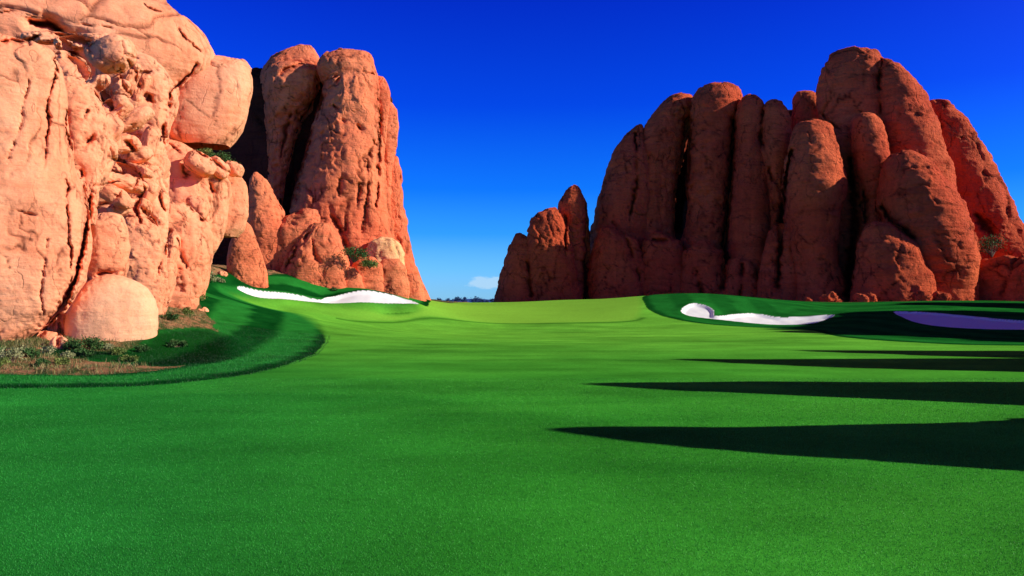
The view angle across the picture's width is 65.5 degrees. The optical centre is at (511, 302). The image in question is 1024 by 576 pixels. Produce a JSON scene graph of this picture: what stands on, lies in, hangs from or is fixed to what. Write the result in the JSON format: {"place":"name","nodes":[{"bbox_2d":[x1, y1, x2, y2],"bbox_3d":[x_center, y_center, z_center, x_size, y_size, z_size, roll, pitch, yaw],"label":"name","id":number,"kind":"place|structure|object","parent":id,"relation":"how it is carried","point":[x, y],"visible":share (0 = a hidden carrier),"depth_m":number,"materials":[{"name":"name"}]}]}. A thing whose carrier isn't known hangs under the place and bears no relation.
{"place":"outdoors","nodes":[
{"label":"outdoors","id":0,"kind":"place"},
{"bbox_2d":[0,264,893,374],"bbox_3d":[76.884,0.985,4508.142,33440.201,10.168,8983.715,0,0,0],"label":"desert ground","id":1,"kind":"structure","parent":0,"point":[216,269],"depth_m":32.00,"materials":[{"name":"soil"}]},
{"bbox_2d":[0,355,11,365],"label":"shrub","id":2,"kind":"object","parent":1,"relation":"on","point":[4,359],"visible":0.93,"depth_m":27.66,"materials":[{"name":"green plant"}]},
{"bbox_2d":[0,345,25,361],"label":"shrub","id":3,"kind":"object","parent":1,"relation":"on","point":[13,352],"visible":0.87,"depth_m":28.51,"materials":[{"name":"green plant"}]},
{"bbox_2d":[18,347,41,357],"bbox_3d":[-17.868,1.861,29.478,0.764,0.479,0.749,0,0,25],"label":"shrub","id":4,"kind":"object","parent":1,"relation":"on","point":[29,352],"visible":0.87,"depth_m":29.41,"materials":[{"name":"green plant"}]},
{"bbox_2d":[32,357,51,365],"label":"shrub","id":5,"kind":"object","parent":1,"relation":"on","point":[42,360],"visible":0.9,"depth_m":27.96,"materials":[{"name":"green plant"}]},
{"bbox_2d":[39,345,56,353],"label":"shrub","id":6,"kind":"object","parent":1,"relation":"on","point":[49,349],"visible":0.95,"depth_m":30.88,"materials":[{"name":"green plant"}]},
{"bbox_2d":[49,335,67,348],"bbox_3d":[-19.067,1.817,33.702,0.855,0.829,1.089,0,0,0],"label":"boulder","id":7,"kind":"object","parent":1,"relation":"on","point":[55,341],"visible":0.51,"depth_m":33.35,"materials":[{"name":"stone"}]},
{"bbox_2d":[53,357,69,364],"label":"shrub","id":8,"kind":"object","parent":1,"relation":"on","point":[63,360],"visible":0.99,"depth_m":28.77,"materials":[{"name":"green plant"}]},
{"bbox_2d":[60,351,74,357],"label":"shrub","id":9,"kind":"object","parent":1,"relation":"on","point":[68,354],"visible":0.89,"depth_m":30.38,"materials":[{"name":"green plant"}]},
{"bbox_2d":[62,338,84,350],"bbox_3d":[-18.310,1.774,33.233,1.022,0.607,0.883,0,0,0],"label":"shrub","id":10,"kind":"object","parent":1,"relation":"on","point":[71,344],"visible":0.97,"depth_m":33.07,"materials":[{"name":"green plant"}]},
{"bbox_2d":[80,334,105,349],"bbox_3d":[-18.105,1.727,34.317,1.128,0.743,1.273,0,0,-29],"label":"shrub","id":11,"kind":"object","parent":1,"relation":"on","point":[89,342],"visible":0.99,"depth_m":34.15,"materials":[{"name":"green plant"}]},
{"bbox_2d":[101,342,113,349],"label":"shrub","id":12,"kind":"object","parent":1,"relation":"on","point":[107,345],"visible":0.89,"depth_m":34.53,"materials":[{"name":"green plant"}]},
{"bbox_2d":[0,304,217,374],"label":"dry grass","id":13,"kind":"structure","parent":1,"relation":"on","point":[77,368],"depth_m":29.93,"materials":[{"name":"plant"}]},
{"bbox_2d":[64,274,158,341],"bbox_3d":[-18.856,0.601,37.507,4.018,3.883,3.015,0,0,-23],"label":"boulder","id":14,"kind":"object","parent":1,"relation":"on","point":[119,308],"visible":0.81,"depth_m":36.40,"materials":[{"name":"beige stone"}]},
{"bbox_2d":[108,346,126,354],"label":"shrub","id":15,"kind":"object","parent":1,"relation":"on","point":[117,351],"visible":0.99,"depth_m":33.12,"materials":[{"name":"green plant"}]},
{"bbox_2d":[0,0,252,340],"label":"rock cliff","id":16,"kind":"structure","parent":1,"relation":"on","point":[114,114],"depth_m":45.49,"materials":[{"name":"stone"}]},
{"bbox_2d":[197,147,212,155],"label":"shrub","id":17,"kind":"object","parent":16,"relation":"on","point":[207,151],"visible":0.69,"depth_m":58.87,"materials":[{"name":"green plant"}]},
{"bbox_2d":[210,150,232,161],"bbox_3d":[-21.701,-10.737,59.206,2.343,1.159,1.848,0,0,-15],"label":"shrub","id":18,"kind":"object","parent":16,"relation":"on","point":[223,157],"visible":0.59,"depth_m":58.96,"materials":[{"name":"green plant"}]},
{"bbox_2d":[117,354,139,361],"bbox_3d":[-14.916,2.173,31.022,0.723,0.362,0.694,0,0,0],"label":"shrub","id":19,"kind":"object","parent":1,"relation":"on","point":[126,357],"visible":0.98,"depth_m":30.90,"materials":[{"name":"green plant"}]},
{"bbox_2d":[158,312,178,320],"bbox_3d":[-19.339,0.812,45.071,1.341,0.585,1.112,0,0,26],"label":"shrub","id":20,"kind":"object","parent":1,"relation":"on","point":[171,316],"visible":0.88,"depth_m":44.75,"materials":[{"name":"green plant"}]},
{"bbox_2d":[179,306,195,315],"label":"shrub","id":21,"kind":"object","parent":1,"relation":"on","point":[186,310],"visible":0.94,"depth_m":48.79,"materials":[{"name":"green plant"}]},
{"bbox_2d":[198,307,208,311],"bbox_3d":[-20.962,0.723,54.000,0.834,0.830,0.733,0,0,0],"label":"boulder","id":22,"kind":"object","parent":1,"relation":"on","point":[203,309],"visible":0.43,"depth_m":53.82,"materials":[{"name":"orange stone"}]},
{"bbox_2d":[218,271,227,276],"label":"boulder","id":23,"kind":"object","parent":1,"relation":"on","point":[223,273],"visible":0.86,"depth_m":71.77,"materials":[{"name":"stone"}]},
{"bbox_2d":[226,222,268,287],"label":"boulder","id":24,"kind":"object","parent":1,"relation":"on","point":[245,262],"visible":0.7,"depth_m":73.93,"materials":[{"name":"stone"}]},
{"bbox_2d":[194,44,430,300],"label":"rock tower","id":25,"kind":"structure","parent":1,"relation":"on","point":[312,150],"depth_m":90.93,"materials":[{"name":"stone"}]},
{"bbox_2d":[341,246,370,262],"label":"shrub","id":26,"kind":"object","parent":25,"relation":"attached to","point":[357,252],"visible":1,"depth_m":81.24,"materials":[{"name":"green plant"}]},
{"bbox_2d":[359,258,379,268],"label":"shrub","id":27,"kind":"object","parent":25,"relation":"attached to","point":[368,263],"visible":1,"depth_m":81.65,"materials":[{"name":"green plant"}]},
{"bbox_2d":[452,297,461,301],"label":"distant tree","id":28,"kind":"object","parent":1,"relation":"on","point":[458,299],"visible":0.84,"depth_m":519.48,"materials":[{"name":"green plant"}]},
{"bbox_2d":[469,296,477,301],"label":"distant tree","id":29,"kind":"object","parent":1,"relation":"on","point":[474,299],"visible":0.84,"depth_m":518.51,"materials":[{"name":"green plant"}]},
{"bbox_2d":[494,184,590,301],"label":"rock formation","id":30,"kind":"object","parent":1,"relation":"on","point":[547,258],"visible":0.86,"depth_m":131.67,"materials":[{"name":"red stone"}]},
{"bbox_2d":[586,46,1023,301],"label":"rock formation","id":31,"kind":"object","parent":1,"relation":"on","point":[864,170],"visible":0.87,"depth_m":127.50,"materials":[{"name":"red stone"}]},
{"bbox_2d":[979,230,1010,256],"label":"shrub","id":32,"kind":"object","parent":31,"relation":"attached to","point":[989,242],"visible":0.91,"depth_m":115.89,"materials":[{"name":"green plant"}]},
{"bbox_2d":[819,291,837,301],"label":"fallen rock","id":33,"kind":"object","parent":1,"relation":"on","point":[832,296],"visible":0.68,"depth_m":108.67,"materials":[{"name":"red stone"}]},
{"bbox_2d":[852,293,868,301],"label":"fallen rock","id":34,"kind":"object","parent":1,"relation":"on","point":[858,297],"visible":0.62,"depth_m":109.05,"materials":[{"name":"red stone"}]},
{"bbox_2d":[864,293,876,301],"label":"fallen rock","id":35,"kind":"object","parent":1,"relation":"on","point":[872,297],"visible":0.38,"depth_m":110.53,"materials":[{"name":"red stone"}]},
{"bbox_2d":[915,290,932,300],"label":"fallen rock","id":36,"kind":"object","parent":1,"relation":"on","point":[921,295],"visible":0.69,"depth_m":108.13,"materials":[{"name":"red stone"}]},
{"bbox_2d":[932,291,950,300],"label":"fallen rock","id":37,"kind":"object","parent":1,"relation":"on","point":[940,296],"visible":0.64,"depth_m":108.18,"materials":[{"name":"red stone"}]},
{"bbox_2d":[0,296,1023,575],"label":"fairway","id":38,"kind":"structure","parent":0,"point":[568,342],"depth_m":13.25,"materials":[{"name":"green plant"}]},
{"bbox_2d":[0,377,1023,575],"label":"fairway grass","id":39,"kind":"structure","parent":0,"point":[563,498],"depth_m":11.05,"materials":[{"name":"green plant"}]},
{"bbox_2d":[0,273,1023,388],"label":"rough grass","id":40,"kind":"structure","parent":0,"point":[228,302],"depth_m":67.00,"materials":[{"name":"green plant"}]},
{"bbox_2d":[73,348,93,356],"bbox_3d":[-16.976,1.975,31.518,0.708,0.414,0.652,0,0,24],"label":"shrub","id":41,"kind":"object","parent":40,"relation":"on","point":[82,352],"visible":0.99,"depth_m":31.45,"materials":[{"name":"green plant"}]},
{"bbox_2d":[134,344,150,351],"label":"shrub","id":42,"kind":"object","parent":40,"relation":"on","point":[142,348],"visible":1,"depth_m":34.93,"materials":[{"name":"green plant"}]},
{"bbox_2d":[0,318,329,388],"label":"rough blades","id":43,"kind":"object","parent":40,"relation":"on","point":[183,367],"visible":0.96,"depth_m":32.26,"materials":[{"name":"green plant"}]},
{"bbox_2d":[165,339,187,347],"bbox_3d":[-15.556,1.911,37.035,0.932,0.455,1.113,0,0,0],"label":"shrub","id":44,"kind":"object","parent":40,"relation":"on","point":[173,343],"visible":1,"depth_m":36.91,"materials":[{"name":"green plant"}]},
{"bbox_2d":[209,271,216,282],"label":"shrub","id":45,"kind":"object","parent":40,"relation":"on","point":[212,277],"visible":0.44,"depth_m":67.89,"materials":[{"name":"green plant"}]},
{"bbox_2d":[215,277,224,282],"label":"shrub","id":46,"kind":"object","parent":40,"relation":"on","point":[220,279],"visible":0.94,"depth_m":69.78,"materials":[{"name":"green plant"}]},
{"bbox_2d":[237,285,417,303],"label":"sand bunker","id":47,"kind":"object","parent":40,"relation":"in","point":[364,296],"visible":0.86,"depth_m":77.71},
{"bbox_2d":[680,303,834,324],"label":"sand bunker","id":48,"kind":"object","parent":40,"relation":"in","point":[698,310],"visible":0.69,"depth_m":85.52},
{"bbox_2d":[894,311,1023,329],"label":"sand bunker","id":49,"kind":"object","parent":40,"relation":"in","point":[951,320],"visible":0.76,"depth_m":79.67},
{"bbox_2d":[166,0,1023,299],"label":"sky","id":50,"kind":"structure","parent":0,"point":[503,107],"materials":[{"name":"blue"}]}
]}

